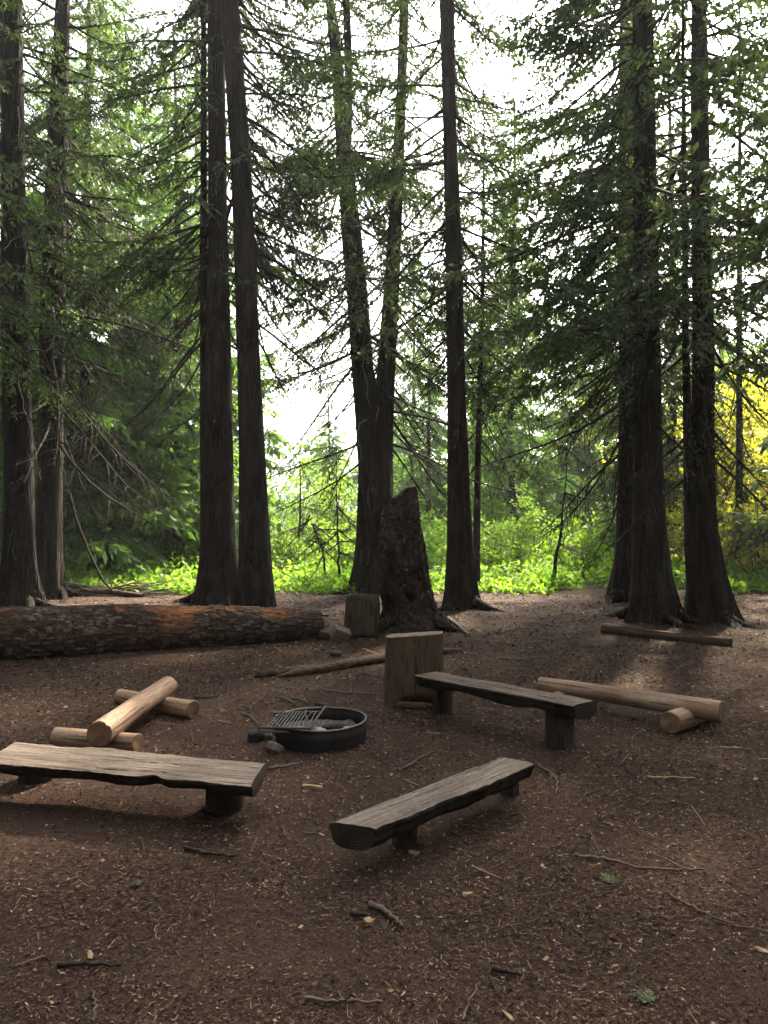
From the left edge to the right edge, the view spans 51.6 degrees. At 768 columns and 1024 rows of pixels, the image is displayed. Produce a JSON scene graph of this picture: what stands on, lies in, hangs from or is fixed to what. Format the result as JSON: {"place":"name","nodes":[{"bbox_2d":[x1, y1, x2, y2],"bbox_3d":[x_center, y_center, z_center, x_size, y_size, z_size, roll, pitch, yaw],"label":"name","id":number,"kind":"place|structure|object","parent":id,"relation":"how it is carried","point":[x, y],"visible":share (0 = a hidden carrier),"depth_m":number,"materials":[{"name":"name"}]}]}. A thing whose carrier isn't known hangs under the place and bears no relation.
{"place":"outdoors","nodes":[
{"label":"outdoors","id":0,"kind":"place"},
{"bbox_2d":[0,513,767,1023],"bbox_3d":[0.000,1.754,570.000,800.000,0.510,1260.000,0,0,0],"label":"ground","id":1,"kind":"structure","parent":0,"point":[88,833],"depth_m":4.12,"materials":[{"name":"soil"}]},
{"bbox_2d":[0,324,37,552],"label":"background conifer","id":2,"kind":"object","parent":1,"relation":"on","point":[1,457],"visible":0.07,"depth_m":20.51,"materials":[{"name":"green plant"}]},
{"bbox_2d":[0,73,113,555],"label":"background conifer","id":3,"kind":"object","parent":1,"relation":"on","point":[37,352],"visible":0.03,"depth_m":23.95,"materials":[{"name":"green plant"}]},
{"bbox_2d":[0,15,119,487],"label":"background conifer","id":4,"kind":"object","parent":1,"relation":"on","point":[71,89],"visible":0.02,"depth_m":29.71,"materials":[{"name":"green plant"}]},
{"bbox_2d":[0,0,145,426],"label":"conifer tree","id":5,"kind":"object","parent":1,"relation":"on","point":[20,309],"visible":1,"depth_m":12.56,"materials":[{"name":"green plant"}]},
{"bbox_2d":[0,0,172,606],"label":"conifer tree","id":6,"kind":"object","parent":1,"relation":"on","point":[20,583],"visible":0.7,"depth_m":14.35,"materials":[{"name":"green plant"}]},
{"bbox_2d":[0,0,174,566],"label":"conifer tree","id":7,"kind":"object","parent":1,"relation":"on","point":[100,94],"visible":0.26,"depth_m":18.51,"materials":[{"name":"green plant"}]},
{"bbox_2d":[57,960,120,967],"bbox_3d":[-1.129,1.731,3.046,0.247,0.021,0.034,0,0,0],"label":"stick","id":8,"kind":"object","parent":1,"relation":"on","point":[73,963],"visible":1,"depth_m":3.04,"materials":[{"name":"wood"}]},
{"bbox_2d":[91,987,97,1022],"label":"stick","id":9,"kind":"object","parent":1,"relation":"on","point":[94,1012],"visible":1,"depth_m":2.79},
{"bbox_2d":[65,532,143,575],"bbox_3d":[-7.759,1.244,20.544,2.456,1.461,2.324,0,0,-36],"label":"shrub","id":10,"kind":"object","parent":1,"relation":"on","point":[98,562],"visible":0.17,"depth_m":20.41,"materials":[{"name":"green plant"}]},
{"bbox_2d":[68,584,143,596],"bbox_3d":[-5.899,1.654,16.645,2.041,0.159,0.163,4,1,20],"label":"log","id":11,"kind":"object","parent":1,"relation":"on","point":[122,593],"visible":0.6,"depth_m":16.48,"materials":[{"name":"brown wood"}]},
{"bbox_2d":[33,23,199,571],"bbox_3d":[-7.985,-5.435,24.977,6.902,19.703,7.442,0,0,-36],"label":"background conifer","id":12,"kind":"object","parent":1,"relation":"on","point":[134,206],"visible":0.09,"depth_m":24.49,"materials":[{"name":"green plant"}]},
{"bbox_2d":[0,0,236,602],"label":"conifer tree","id":13,"kind":"object","parent":1,"relation":"on","point":[51,450],"visible":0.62,"depth_m":15.98,"materials":[{"name":"green plant"}]},
{"bbox_2d":[0,0,238,579],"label":"background conifer","id":14,"kind":"object","parent":1,"relation":"on","point":[110,420],"visible":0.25,"depth_m":21.17,"materials":[{"name":"green plant"}]},
{"bbox_2d":[49,676,199,751],"bbox_3d":[-2.026,1.615,6.426,0.899,0.288,1.669,0,0,0],"label":"log bench","id":15,"kind":"object","parent":1,"relation":"on","point":[107,730],"visible":0.97,"depth_m":5.93,"materials":[{"name":"brown wood"}]},
{"bbox_2d":[67,576,184,594],"bbox_3d":[-5.830,1.603,16.947,3.816,0.448,1.444,0,0,6],"label":"brush pile","id":16,"kind":"object","parent":1,"relation":"on","point":[135,586],"visible":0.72,"depth_m":16.62,"materials":[{"name":"wood"}]},
{"bbox_2d":[68,492,114,593],"bbox_3d":[-5.912,0.614,16.078,1.105,2.038,0.099,0,0,16],"label":"broken limb","id":17,"kind":"object","parent":16,"relation":"on","point":[84,540],"visible":0.9,"depth_m":16.12,"materials":[{"name":"brown plant"}]},
{"bbox_2d":[0,742,265,813],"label":"plank bench","id":18,"kind":"object","parent":1,"relation":"on","point":[227,785],"visible":0.99,"depth_m":4.63,"materials":[{"name":"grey wood"}]},
{"bbox_2d":[111,534,189,567],"bbox_3d":[-6.599,1.240,21.956,2.324,1.461,2.456,0,0,17],"label":"shrub","id":19,"kind":"object","parent":1,"relation":"on","point":[160,542],"visible":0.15,"depth_m":22.04,"materials":[{"name":"green plant"}]},
{"bbox_2d":[16,0,295,605],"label":"conifer tree","id":20,"kind":"object","parent":1,"relation":"on","point":[216,581],"visible":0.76,"depth_m":15.06,"materials":[{"name":"green plant"}]},
{"bbox_2d":[0,603,329,660],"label":"fallen log","id":21,"kind":"object","parent":1,"relation":"on","point":[28,632],"visible":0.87,"depth_m":9.93,"materials":[{"name":"wood"}]},
{"bbox_2d":[78,75,272,548],"bbox_3d":[-8.396,-6.595,31.544,8.288,22.169,9.040,0,0,-2],"label":"background conifer","id":22,"kind":"object","parent":1,"relation":"on","point":[155,214],"visible":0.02,"depth_m":31.83,"materials":[{"name":"green plant"}]},
{"bbox_2d":[64,24,288,576],"bbox_3d":[-5.690,-5.015,22.895,8.350,18.210,7.357,0,0,-31],"label":"background conifer","id":23,"kind":"object","parent":1,"relation":"on","point":[175,471],"visible":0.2,"depth_m":21.93,"materials":[{"name":"green plant"}]},
{"bbox_2d":[83,0,333,603],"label":"conifer tree","id":24,"kind":"object","parent":1,"relation":"on","point":[193,197],"visible":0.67,"depth_m":15.43,"materials":[{"name":"green plant"}]},
{"bbox_2d":[126,0,292,549],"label":"background conifer","id":25,"kind":"object","parent":1,"relation":"on","point":[273,436],"visible":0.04,"depth_m":27.05,"materials":[{"name":"green plant"}]},
{"bbox_2d":[184,842,236,856],"bbox_3d":[-0.901,1.737,4.069,0.330,0.020,0.086,0,0,32],"label":"stick","id":26,"kind":"object","parent":1,"relation":"on","point":[192,849],"visible":1,"depth_m":4.05,"materials":[{"name":"wood"}]},
{"bbox_2d":[247,729,264,742],"bbox_3d":[-0.981,1.718,6.077,0.128,0.102,0.120,9,-3,-17],"label":"rock","id":27,"kind":"object","parent":1,"relation":"on","point":[254,736],"visible":0.8,"depth_m":6.03,"materials":[{"name":"grey stone"}]},
{"bbox_2d":[265,741,284,753],"bbox_3d":[-0.795,1.723,5.796,0.112,0.081,0.148,38,-28,-25],"label":"rock","id":28,"kind":"object","parent":1,"relation":"on","point":[274,747],"visible":0.91,"depth_m":5.75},
{"bbox_2d":[252,664,311,677],"bbox_3d":[-1.044,1.718,8.578,0.826,0.107,0.146,0,0,-35],"label":"split pole","id":29,"kind":"object","parent":1,"relation":"on","point":[268,672],"visible":0.63,"depth_m":8.44,"materials":[{"name":"brown wood"}]},
{"bbox_2d":[162,0,402,607],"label":"conifer tree","id":30,"kind":"object","parent":1,"relation":"on","point":[255,584],"visible":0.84,"depth_m":14.88,"materials":[{"name":"green plant"}]},
{"bbox_2d":[268,762,301,769],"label":"stick","id":31,"kind":"object","parent":1,"relation":"on","point":[280,766],"visible":1,"depth_m":5.40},
{"bbox_2d":[271,511,312,570],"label":"shrub","id":32,"kind":"object","parent":1,"relation":"on","point":[292,547],"visible":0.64,"depth_m":22.95,"materials":[{"name":"green plant"}]},
{"bbox_2d":[267,451,338,569],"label":"sapling","id":33,"kind":"object","parent":1,"relation":"on","point":[287,466],"visible":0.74,"depth_m":23.96,"materials":[{"name":"green plant"}]},
{"bbox_2d":[272,466,335,555],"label":"young tree","id":34,"kind":"object","parent":1,"relation":"on","point":[306,510],"visible":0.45,"depth_m":26.71,"materials":[{"name":"green plant"}]},
{"bbox_2d":[270,514,352,586],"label":"sapling","id":35,"kind":"object","parent":1,"relation":"on","point":[316,538],"visible":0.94,"depth_m":18.45,"materials":[{"name":"green plant"}]},
{"bbox_2d":[257,702,366,753],"bbox_3d":[-0.521,1.639,6.068,0.782,0.289,0.807,0,0,0],"label":"fire ring","id":36,"kind":"object","parent":1,"relation":"on","point":[304,739],"visible":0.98,"depth_m":5.84,"materials":[{"name":"metal"}]},
{"bbox_2d":[284,719,356,729],"bbox_3d":[-0.491,1.674,6.110,0.686,0.039,0.686,0,0,0],"label":"ash bed","id":37,"kind":"object","parent":36,"relation":"in","point":[321,722],"visible":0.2,"depth_m":6.30,"materials":[{"name":"grey"}]},
{"bbox_2d":[322,723,349,729],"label":"charred stick","id":38,"kind":"object","parent":37,"relation":"on","point":[333,726],"visible":0.58,"depth_m":6.01,"materials":[{"name":"brown wood"}]},
{"bbox_2d":[302,784,322,789],"bbox_3d":[-0.454,1.749,5.048,0.135,0.035,0.034,3,3,6],"label":"wood chip","id":39,"kind":"object","parent":1,"relation":"on","point":[311,787],"visible":0.93,"depth_m":5.04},
{"bbox_2d":[293,563,351,580],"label":"shrub","id":40,"kind":"object","parent":1,"relation":"on","point":[335,569],"visible":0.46,"depth_m":18.52,"materials":[{"name":"green plant"}]},
{"bbox_2d":[316,630,329,639],"bbox_3d":[-0.844,1.700,10.973,0.200,0.129,0.159,12,-5,-22],"label":"rotten chunk","id":41,"kind":"object","parent":1,"relation":"on","point":[323,635],"visible":0.92,"depth_m":10.90,"materials":[{"name":"brown wood"}]},
{"bbox_2d":[292,452,357,548],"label":"young tree","id":42,"kind":"object","parent":1,"relation":"on","point":[339,494],"visible":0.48,"depth_m":26.13,"materials":[{"name":"green plant"}]},
{"bbox_2d":[293,386,357,551],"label":"background conifer","id":43,"kind":"object","parent":1,"relation":"on","point":[333,440],"visible":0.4,"depth_m":35.81,"materials":[{"name":"green plant"}]},
{"bbox_2d":[294,508,356,566],"bbox_3d":[-0.996,0.854,22.390,3.111,1.929,2.470,0,0,-23],"label":"shrub","id":44,"kind":"object","parent":1,"relation":"on","point":[346,548],"visible":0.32,"depth_m":22.20,"materials":[{"name":"green plant"}]},
{"bbox_2d":[300,430,356,576],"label":"sapling","id":45,"kind":"object","parent":1,"relation":"on","point":[353,541],"visible":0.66,"depth_m":18.32,"materials":[{"name":"green plant"}]},
{"bbox_2d":[329,624,351,641],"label":"rock","id":46,"kind":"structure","parent":1,"relation":"on","point":[339,633],"depth_m":10.73,"materials":[{"name":"grey stone"}]},
{"bbox_2d":[305,995,382,1003],"bbox_3d":[-0.145,1.735,2.821,0.283,0.021,0.031,0,0,8],"label":"stick","id":47,"kind":"object","parent":1,"relation":"on","point":[313,998],"visible":1,"depth_m":2.82,"materials":[{"name":"wood"}]},
{"bbox_2d":[324,687,379,694],"bbox_3d":[-0.285,1.731,7.702,0.556,0.025,0.244,0,0,26],"label":"stick","id":48,"kind":"object","parent":1,"relation":"on","point":[337,691],"visible":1,"depth_m":7.61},
{"bbox_2d":[194,0,520,598],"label":"forked conifer","id":49,"kind":"object","parent":1,"relation":"on","point":[375,400],"visible":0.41,"depth_m":17.17,"materials":[{"name":"green plant"}]},
{"bbox_2d":[350,909,367,916],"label":"stick","id":50,"kind":"object","parent":1,"relation":"on","point":[353,913],"visible":1,"depth_m":3.41,"materials":[{"name":"wood"}]},
{"bbox_2d":[344,593,379,637],"bbox_3d":[-0.310,1.472,11.239,0.468,0.630,0.364,5,-10,-12],"label":"wood round","id":51,"kind":"object","parent":1,"relation":"on","point":[362,615],"visible":0.84,"depth_m":11.07,"materials":[{"name":"wood"}]},
{"bbox_2d":[277,648,462,676],"bbox_3d":[-0.102,1.702,9.208,2.666,0.122,0.221,0,0,-39],"label":"split pole","id":52,"kind":"object","parent":1,"relation":"on","point":[347,663],"visible":0.68,"depth_m":8.79,"materials":[{"name":"brown wood"}]},
{"bbox_2d":[0,496,767,594],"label":"ground cover","id":53,"kind":"object","parent":1,"relation":"on","point":[513,582],"visible":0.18,"depth_m":18.76,"materials":[{"name":"green plant"}]},
{"bbox_2d":[345,332,425,529],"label":"background conifer","id":54,"kind":"object","parent":1,"relation":"on","point":[396,441],"visible":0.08,"depth_m":39.59,"materials":[{"name":"green plant"}]},
{"bbox_2d":[367,900,403,927],"bbox_3d":[0.018,1.726,3.418,0.049,0.028,0.238,0,0,-38],"label":"stick","id":55,"kind":"object","parent":1,"relation":"on","point":[378,907],"visible":1,"depth_m":3.43,"materials":[{"name":"wood"}]},
{"bbox_2d":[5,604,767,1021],"bbox_3d":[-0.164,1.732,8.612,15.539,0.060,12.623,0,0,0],"label":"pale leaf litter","id":56,"kind":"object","parent":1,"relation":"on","point":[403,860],"visible":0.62,"depth_m":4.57,"materials":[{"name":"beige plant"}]},
{"bbox_2d":[350,209,446,516],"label":"background conifer","id":57,"kind":"object","parent":1,"relation":"on","point":[418,392],"visible":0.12,"depth_m":48.75,"materials":[{"name":"green plant"}]},
{"bbox_2d":[383,631,443,707],"bbox_3d":[0.272,1.439,7.193,0.551,0.705,0.250,0,0,7],"label":"sawn stump","id":58,"kind":"object","parent":1,"relation":"on","point":[409,657],"visible":0.77,"depth_m":7.09,"materials":[{"name":"wood"}]},
{"bbox_2d":[396,701,432,709],"bbox_3d":[0.275,1.720,7.041,0.344,0.070,0.105,3,0,6],"label":"rotten chunk","id":59,"kind":"object","parent":1,"relation":"on","point":[405,705],"visible":0.94,"depth_m":7.00,"materials":[{"name":"brown wood"}]},
{"bbox_2d":[402,750,433,769],"bbox_3d":[0.241,1.740,5.576,0.204,0.021,0.412,0,0,6],"label":"stick","id":60,"kind":"object","parent":1,"relation":"on","point":[408,765],"visible":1,"depth_m":5.51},
{"bbox_2d":[70,340,767,538],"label":"forest","id":61,"kind":"object","parent":1,"relation":"on","point":[273,490],"visible":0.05,"depth_m":46.18,"materials":[{"name":"plant"}]},
{"bbox_2d":[377,486,461,632],"bbox_3d":[0.503,0.720,11.865,1.461,2.233,1.258,0,0,0],"label":"broken snag","id":62,"kind":"object","parent":1,"relation":"on","point":[408,603],"visible":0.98,"depth_m":11.68,"materials":[{"name":"brown plant"}]},
{"bbox_2d":[329,757,534,850],"bbox_3d":[0.345,1.654,4.344,0.269,0.313,1.564,0,0,43],"label":"plank bench","id":63,"kind":"object","parent":1,"relation":"on","point":[399,820],"visible":1,"depth_m":4.16,"materials":[{"name":"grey wood"}]},
{"bbox_2d":[393,333,470,553],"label":"background conifer","id":64,"kind":"object","parent":1,"relation":"on","point":[428,489],"visible":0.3,"depth_m":35.78,"materials":[{"name":"green plant"}]},
{"bbox_2d":[419,498,446,565],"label":"shrub","id":65,"kind":"object","parent":1,"relation":"on","point":[425,521],"visible":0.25,"depth_m":24.18,"materials":[{"name":"green plant"}]},
{"bbox_2d":[300,0,607,611],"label":"conifer tree","id":66,"kind":"object","parent":1,"relation":"on","point":[461,591],"visible":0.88,"depth_m":14.53,"materials":[{"name":"green plant"}]},
{"bbox_2d":[434,323,499,527],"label":"background conifer","id":67,"kind":"object","parent":1,"relation":"on","point":[472,442],"visible":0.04,"depth_m":37.56,"materials":[{"name":"green plant"}]},
{"bbox_2d":[460,981,480,1021],"bbox_3d":[0.307,1.737,2.828,0.021,0.018,0.224,0,0,22],"label":"stick","id":68,"kind":"object","parent":1,"relation":"on","point":[466,1008],"visible":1,"depth_m":2.80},
{"bbox_2d":[412,82,556,588],"bbox_3d":[2.220,-3.844,17.634,3.121,11.347,2.953,0,0,36],"label":"slender conifer","id":69,"kind":"object","parent":1,"relation":"on","point":[481,367],"visible":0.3,"depth_m":17.54,"materials":[{"name":"green plant"}]},
{"bbox_2d":[434,511,534,574],"bbox_3d":[2.720,0.874,21.019,2.358,1.842,2.970,0,0,29],"label":"shrub","id":70,"kind":"object","parent":1,"relation":"on","point":[495,555],"visible":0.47,"depth_m":20.79,"materials":[{"name":"green plant"}]},
{"bbox_2d":[491,965,520,976],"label":"stick","id":71,"kind":"object","parent":1,"relation":"on","point":[495,968],"visible":1,"depth_m":2.99,"materials":[{"name":"wood"}]},
{"bbox_2d":[415,672,597,749],"bbox_3d":[0.941,1.593,6.335,1.613,0.435,0.410,0,0,44],"label":"plank bench","id":72,"kind":"object","parent":1,"relation":"on","point":[563,712],"visible":1,"depth_m":6.03,"materials":[{"name":"brown wood"}]},
{"bbox_2d":[433,69,584,555],"bbox_3d":[5.059,-7.038,29.881,6.624,19.484,5.819,0,0,-5],"label":"background conifer","id":73,"kind":"object","parent":1,"relation":"on","point":[518,437],"visible":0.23,"depth_m":29.26,"materials":[{"name":"green plant"}]},
{"bbox_2d":[467,192,551,516],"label":"background conifer","id":74,"kind":"object","parent":1,"relation":"on","point":[533,409],"depth_m":46.81,"materials":[{"name":"green plant"}]},
{"bbox_2d":[469,437,555,546],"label":"young tree","id":75,"kind":"object","parent":1,"relation":"on","point":[485,488],"visible":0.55,"depth_m":27.70,"materials":[{"name":"green plant"}]},
{"bbox_2d":[481,483,551,571],"bbox_3d":[3.746,0.448,22.430,2.101,2.613,2.959,0,0,-8],"label":"shrub","id":76,"kind":"object","parent":1,"relation":"on","point":[534,517],"visible":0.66,"depth_m":22.09,"materials":[{"name":"green plant"}]},
{"bbox_2d":[499,281,602,541],"bbox_3d":[9.233,-4.133,39.934,7.261,15.834,6.397,0,0,-35],"label":"background conifer","id":77,"kind":"object","parent":1,"relation":"on","point":[559,498],"visible":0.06,"depth_m":39.02,"materials":[{"name":"green plant"}]},
{"bbox_2d":[524,559,590,587],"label":"shrub","id":78,"kind":"object","parent":1,"relation":"on","point":[546,572],"visible":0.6,"depth_m":18.13,"materials":[{"name":"green plant"}]},
{"bbox_2d":[518,434,611,586],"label":"sapling","id":79,"kind":"object","parent":1,"relation":"on","point":[555,482],"visible":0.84,"depth_m":17.79,"materials":[{"name":"green plant"}]},
{"bbox_2d":[521,513,614,577],"bbox_3d":[5.138,0.908,21.092,2.828,1.754,2.245,0,0,-27],"label":"shrub","id":80,"kind":"object","parent":1,"relation":"on","point":[584,539],"visible":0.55,"depth_m":20.98,"materials":[{"name":"green plant"}]},
{"bbox_2d":[535,156,618,531],"bbox_3d":[10.464,-7.555,37.868,6.161,20.630,7.014,0,0,25],"label":"background conifer","id":81,"kind":"object","parent":1,"relation":"on","point":[588,453],"visible":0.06,"depth_m":37.80,"materials":[{"name":"green plant"}]},
{"bbox_2d":[404,0,767,630],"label":"conifer tree","id":82,"kind":"object","parent":1,"relation":"on","point":[654,599],"visible":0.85,"depth_m":12.21,"materials":[{"name":"green plant"}]},
{"bbox_2d":[567,500,615,564],"bbox_3d":[6.479,0.699,23.467,1.730,2.152,2.437,0,0,25],"label":"shrub","id":83,"kind":"object","parent":1,"relation":"on","point":[604,527],"visible":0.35,"depth_m":23.12,"materials":[{"name":"green plant"}]},
{"bbox_2d":[434,0,767,605],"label":"conifer tree","id":84,"kind":"object","parent":1,"relation":"on","point":[618,589],"visible":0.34,"depth_m":15.64,"materials":[{"name":"green plant"}]},
{"bbox_2d":[601,872,620,883],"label":"green sprig","id":85,"kind":"object","parent":1,"relation":"on","point":[608,879],"visible":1,"depth_m":3.74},
{"bbox_2d":[488,0,767,629],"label":"conifer tree","id":86,"kind":"object","parent":1,"relation":"on","point":[709,597],"visible":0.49,"depth_m":12.63,"materials":[{"name":"green plant"}]},
{"bbox_2d":[536,677,724,733],"bbox_3d":[2.144,1.620,6.871,0.698,0.254,1.611,0,0,-44],"label":"log bench","id":87,"kind":"object","parent":1,"relation":"on","point":[681,713],"visible":0.84,"depth_m":6.56,"materials":[{"name":"brown wood"}]},
{"bbox_2d":[575,847,703,871],"bbox_3d":[1.262,1.732,3.954,0.607,0.029,0.202,0,0,16],"label":"stick","id":88,"kind":"object","parent":1,"relation":"on","point":[624,863],"visible":1,"depth_m":3.90,"materials":[{"name":"wood"}]},
{"bbox_2d":[626,989,654,1002],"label":"green sprig","id":89,"kind":"object","parent":1,"relation":"on","point":[646,996],"visible":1,"depth_m":2.83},
{"bbox_2d":[557,387,766,527],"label":"golden bush","id":90,"kind":"object","parent":1,"relation":"on","point":[617,434],"visible":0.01,"depth_m":31.03,"materials":[{"name":"yellow plant"}]},
{"bbox_2d":[600,623,732,646],"bbox_3d":[3.833,1.688,10.902,1.793,0.158,0.149,0,0,41],"label":"log","id":91,"kind":"object","parent":1,"relation":"on","point":[613,629],"visible":0.97,"depth_m":10.85,"materials":[{"name":"brown wood"}]},
{"bbox_2d":[610,500,726,575],"bbox_3d":[7.907,0.684,21.467,2.326,2.130,3.417,0,0,-41],"label":"golden bush","id":92,"kind":"object","parent":1,"relation":"on","point":[672,542],"visible":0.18,"depth_m":21.26,"materials":[{"name":"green plant"}]},
{"bbox_2d":[571,30,766,569],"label":"background conifer","id":93,"kind":"object","parent":1,"relation":"on","point":[674,416],"visible":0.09,"depth_m":23.55,"materials":[{"name":"green plant"}]},
{"bbox_2d":[647,775,694,778],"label":"stick","id":94,"kind":"object","parent":1,"relation":"on","point":[656,777],"visible":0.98,"depth_m":5.20,"materials":[{"name":"brown wood"}]},
{"bbox_2d":[595,428,767,512],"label":"golden bush","id":95,"kind":"object","parent":1,"relation":"on","point":[719,469],"visible":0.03,"depth_m":24.30,"materials":[{"name":"yellow plant"}]},
{"bbox_2d":[609,0,767,376],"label":"conifer tree","id":96,"kind":"object","parent":1,"relation":"on","point":[760,118],"visible":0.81,"depth_m":9.19,"materials":[{"name":"green plant"}]},
{"bbox_2d":[675,276,743,526],"bbox_3d":[16.782,-4.133,39.941,7.261,15.834,6.397,0,0,-36],"label":"background conifer","id":97,"kind":"object","parent":1,"relation":"on","point":[719,370],"visible":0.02,"depth_m":39.39,"materials":[{"name":"green plant"}]},
{"bbox_2d":[661,0,767,577],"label":"conifer tree","id":98,"kind":"object","parent":1,"relation":"on","point":[739,451],"visible":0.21,"depth_m":20.42,"materials":[{"name":"green plant"}]},
{"bbox_2d":[662,357,767,493],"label":"golden bush","id":99,"kind":"object","parent":1,"relation":"on","point":[748,388],"visible":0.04,"depth_m":28.83,"materials":[{"name":"yellow plant"}]},
{"bbox_2d":[664,391,767,560],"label":"golden bush","id":100,"kind":"object","parent":1,"relation":"on","point":[764,457],"visible":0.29,"depth_m":22.15,"materials":[{"name":"yellow plant"}]},
{"bbox_2d":[665,492,767,561],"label":"golden bush","id":101,"kind":"object","parent":1,"relation":"on","point":[680,499],"visible":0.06,"depth_m":22.00,"materials":[{"name":"yellow plant"}]},
{"bbox_2d":[668,149,767,560],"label":"background conifer","id":102,"kind":"object","parent":1,"relation":"on","point":[745,530],"visible":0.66,"depth_m":18.70,"materials":[{"name":"green plant"}]},
{"bbox_2d":[669,893,766,932],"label":"stick","id":103,"kind":"object","parent":1,"relation":"on","point":[694,907],"visible":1,"depth_m":3.41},
{"bbox_2d":[670,489,767,580],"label":"golden bush","id":104,"kind":"object","parent":1,"relation":"on","point":[750,562],"visible":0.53,"depth_m":19.28,"materials":[{"name":"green plant"}]},
{"bbox_2d":[677,388,767,486],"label":"golden bush","id":105,"kind":"object","parent":1,"relation":"on","point":[765,409],"visible":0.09,"depth_m":26.00,"materials":[{"name":"yellow plant"}]},
{"bbox_2d":[715,358,767,492],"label":"golden bush","id":106,"kind":"object","parent":1,"relation":"on","point":[724,385],"visible":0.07,"depth_m":29.99,"materials":[{"name":"yellow plant"}]},
{"bbox_2d":[0,0,767,512],"label":"sky","id":107,"kind":"structure","parent":0,"point":[291,429],"materials":[{"name":"white"}]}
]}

